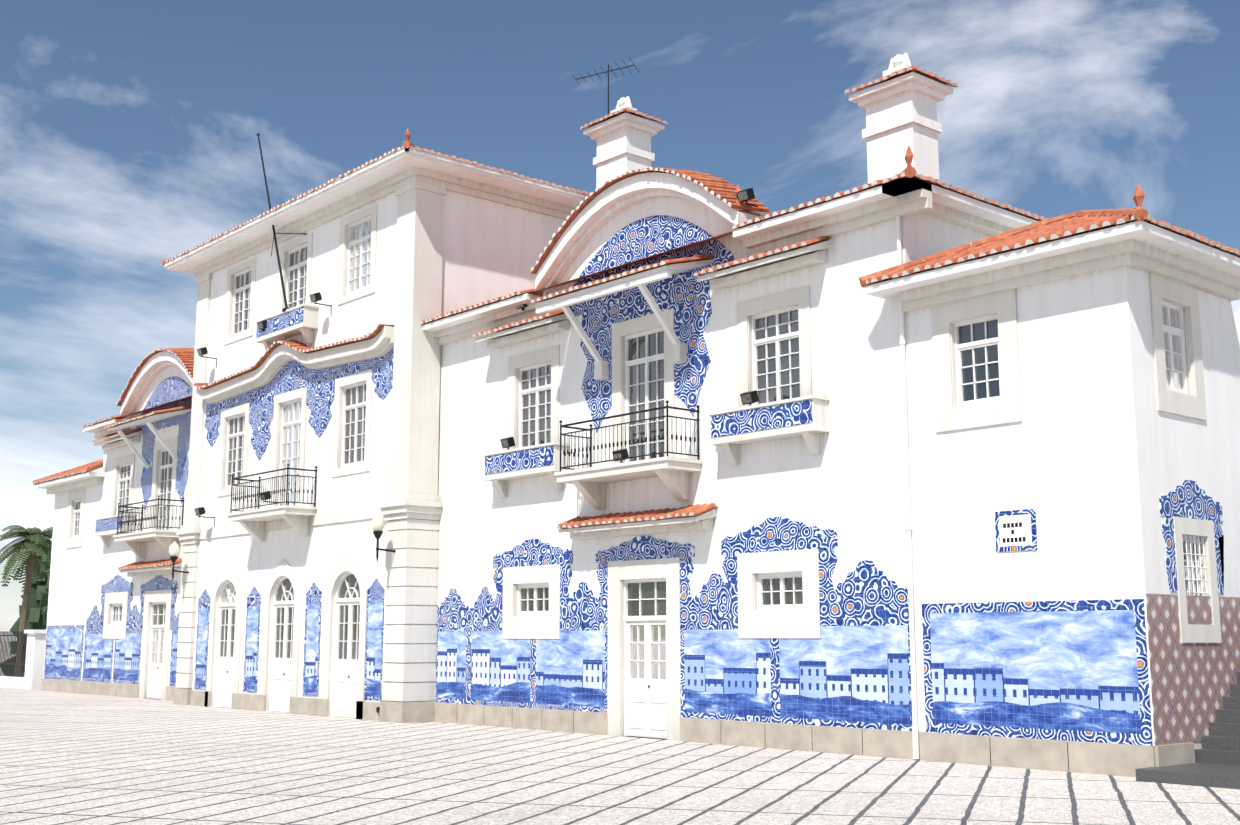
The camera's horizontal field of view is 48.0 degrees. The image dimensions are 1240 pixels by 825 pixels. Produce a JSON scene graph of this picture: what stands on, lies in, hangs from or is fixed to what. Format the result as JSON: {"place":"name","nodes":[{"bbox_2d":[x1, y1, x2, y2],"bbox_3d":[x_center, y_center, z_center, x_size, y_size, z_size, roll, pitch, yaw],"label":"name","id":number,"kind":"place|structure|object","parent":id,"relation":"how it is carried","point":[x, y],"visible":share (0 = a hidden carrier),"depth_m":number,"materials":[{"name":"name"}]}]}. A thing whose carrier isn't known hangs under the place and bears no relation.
{"place":"outdoors","nodes":[
{"label":"outdoors","id":0,"kind":"place"},
{"bbox_2d":[0,630,45,689],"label":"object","id":1,"kind":"structure","parent":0,"point":[31,679],"depth_m":56.58,"materials":[{"name":"paint"}]},
{"bbox_2d":[0,631,26,676],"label":"iron fence","id":2,"kind":"object","parent":1,"relation":"on","point":[14,635],"visible":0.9,"depth_m":59.15,"materials":[{"name":"black metal"}]},
{"bbox_2d":[0,641,1239,824],"bbox_3d":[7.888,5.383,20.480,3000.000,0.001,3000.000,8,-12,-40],"label":"ground","id":3,"kind":"structure","parent":0,"point":[75,759],"depth_m":20.21,"materials":[{"name":"white stone"}]},
{"bbox_2d":[0,551,50,675],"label":"tree","id":4,"kind":"object","parent":3,"relation":"on","point":[38,607],"visible":0.19,"depth_m":74.24,"materials":[{"name":"green plant"}]},
{"bbox_2d":[0,525,52,676],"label":"palm","id":5,"kind":"object","parent":3,"relation":"on","point":[44,545],"depth_m":67.99,"materials":[{"name":"green plant"}]},
{"bbox_2d":[41,678,1194,776],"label":"plinth","id":6,"kind":"structure","parent":3,"relation":"on","point":[1125,760],"depth_m":25.82,"materials":[{"name":"stone"}]},
{"bbox_2d":[35,53,1239,759],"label":"stucco walls","id":7,"kind":"structure","parent":3,"relation":"on","point":[1093,455],"depth_m":27.20,"materials":[{"name":"white paint"}]},
{"bbox_2d":[170,556,188,580],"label":"wall lamp","id":8,"kind":"object","parent":7,"relation":"attached to","point":[173,559],"visible":0.73,"depth_m":43.75,"materials":[{"name":"black metal"}]},
{"bbox_2d":[169,541,179,556],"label":"lamp globe","id":9,"kind":"object","parent":8,"relation":"on","point":[174,549],"depth_m":43.75,"materials":[{"name":"white glass"}]},
{"bbox_2d":[373,531,395,561],"bbox_3d":[-5.861,3.390,34.896,0.750,0.800,0.260,8,-12,-40],"label":"wall lamp","id":10,"kind":"object","parent":7,"relation":"attached to","point":[377,534],"visible":0.71,"depth_m":34.72,"materials":[{"name":"black metal"}]},
{"bbox_2d":[371,512,384,530],"bbox_3d":[-6.046,2.747,34.837,0.326,0.510,0.335,8,-12,-40],"label":"lamp globe","id":11,"kind":"object","parent":10,"relation":"on","point":[378,522],"depth_m":34.72,"materials":[{"name":"white glass"}]},
{"bbox_2d":[148,601,666,738],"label":"doors","id":12,"kind":"structure","parent":7,"relation":"attached to","point":[646,711],"depth_m":36.67,"materials":[{"name":"paint"}]},
{"bbox_2d":[117,188,1068,770],"bbox_3d":[-5.669,1.963,35.507,1.872,11.532,36.549,8,-12,-40],"label":"ironwork","id":13,"kind":"object","parent":7,"relation":"attached to","point":[247,490],"visible":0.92,"depth_m":30.90,"materials":[{"name":"black metal"}]},
{"bbox_2d":[572,57,638,113],"bbox_3d":[-0.427,-8.655,39.144,1.765,2.300,0.877,-3,-10,18],"label":"tv aerial","id":14,"kind":"object","parent":7,"relation":"on","point":[608,71],"visible":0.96,"depth_m":39.21,"materials":[{"name":"black metal"}]},
{"bbox_2d":[44,215,1223,745],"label":"azulejo ornaments","id":15,"kind":"object","parent":7,"relation":"attached to","point":[866,593],"visible":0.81,"depth_m":29.72},
{"bbox_2d":[33,66,1239,569],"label":"roof tiles","id":16,"kind":"object","parent":7,"relation":"attached to","point":[1059,226],"visible":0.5,"depth_m":28.40,"materials":[{"name":"orange tile"}]},
{"bbox_2d":[34,66,1238,569],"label":"roof mortar","id":17,"kind":"object","parent":16,"relation":"on","point":[1004,248],"visible":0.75,"depth_m":29.60,"materials":[{"name":"white concrete"}]},
{"bbox_2d":[72,147,1207,735],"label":"window sashes","id":18,"kind":"object","parent":7,"relation":"attached to","point":[640,281],"depth_m":30.74,"materials":[{"name":"white wood"}]},
{"bbox_2d":[75,191,1196,678],"bbox_3d":[-7.040,0.855,38.301,2.515,12.245,44.891,9,-13,-43],"label":"window glass","id":19,"kind":"object","parent":18,"relation":"in","point":[647,591],"visible":0.4,"depth_m":30.23,"materials":[{"name":"grey glass"}]},
{"bbox_2d":[896,216,918,758],"bbox_3d":[5.027,1.023,24.418,0.111,9.830,0.128,-5,-10,26],"label":"downpipe","id":20,"kind":"object","parent":7,"relation":"attached to","point":[915,726],"visible":0.92,"depth_m":24.25,"materials":[{"name":"white metal"}]},
{"bbox_2d":[1146,594,1239,745],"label":"patterned tiles","id":21,"kind":"object","parent":7,"relation":"attached to","point":[1190,686],"visible":0.78,"depth_m":21.41,"materials":[{"name":"tile"}]},
{"bbox_2d":[46,166,1239,740],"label":"stone trim","id":22,"kind":"structure","parent":3,"relation":"on","point":[410,508],"depth_m":34.21,"materials":[{"name":"white stone"}]},
{"bbox_2d":[257,133,306,311],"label":"flagpole","id":23,"kind":"object","parent":22,"relation":"on","point":[280,269],"visible":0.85,"depth_m":41.04,"materials":[{"name":"black metal"}]},
{"bbox_2d":[45,602,1140,733],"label":"tile murals","id":24,"kind":"object","parent":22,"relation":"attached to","point":[1069,670],"visible":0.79,"depth_m":25.15,"materials":[{"name":"blue tile"}]},
{"bbox_2d":[1135,672,1239,788],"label":"granite steps","id":25,"kind":"structure","parent":3,"relation":"on","point":[1216,764],"depth_m":20.88,"materials":[{"name":"grey stone"}]},
{"bbox_2d":[0,0,1239,640],"label":"sky","id":26,"kind":"structure","parent":0,"point":[129,143],"materials":[{"name":"blue"}]}
]}

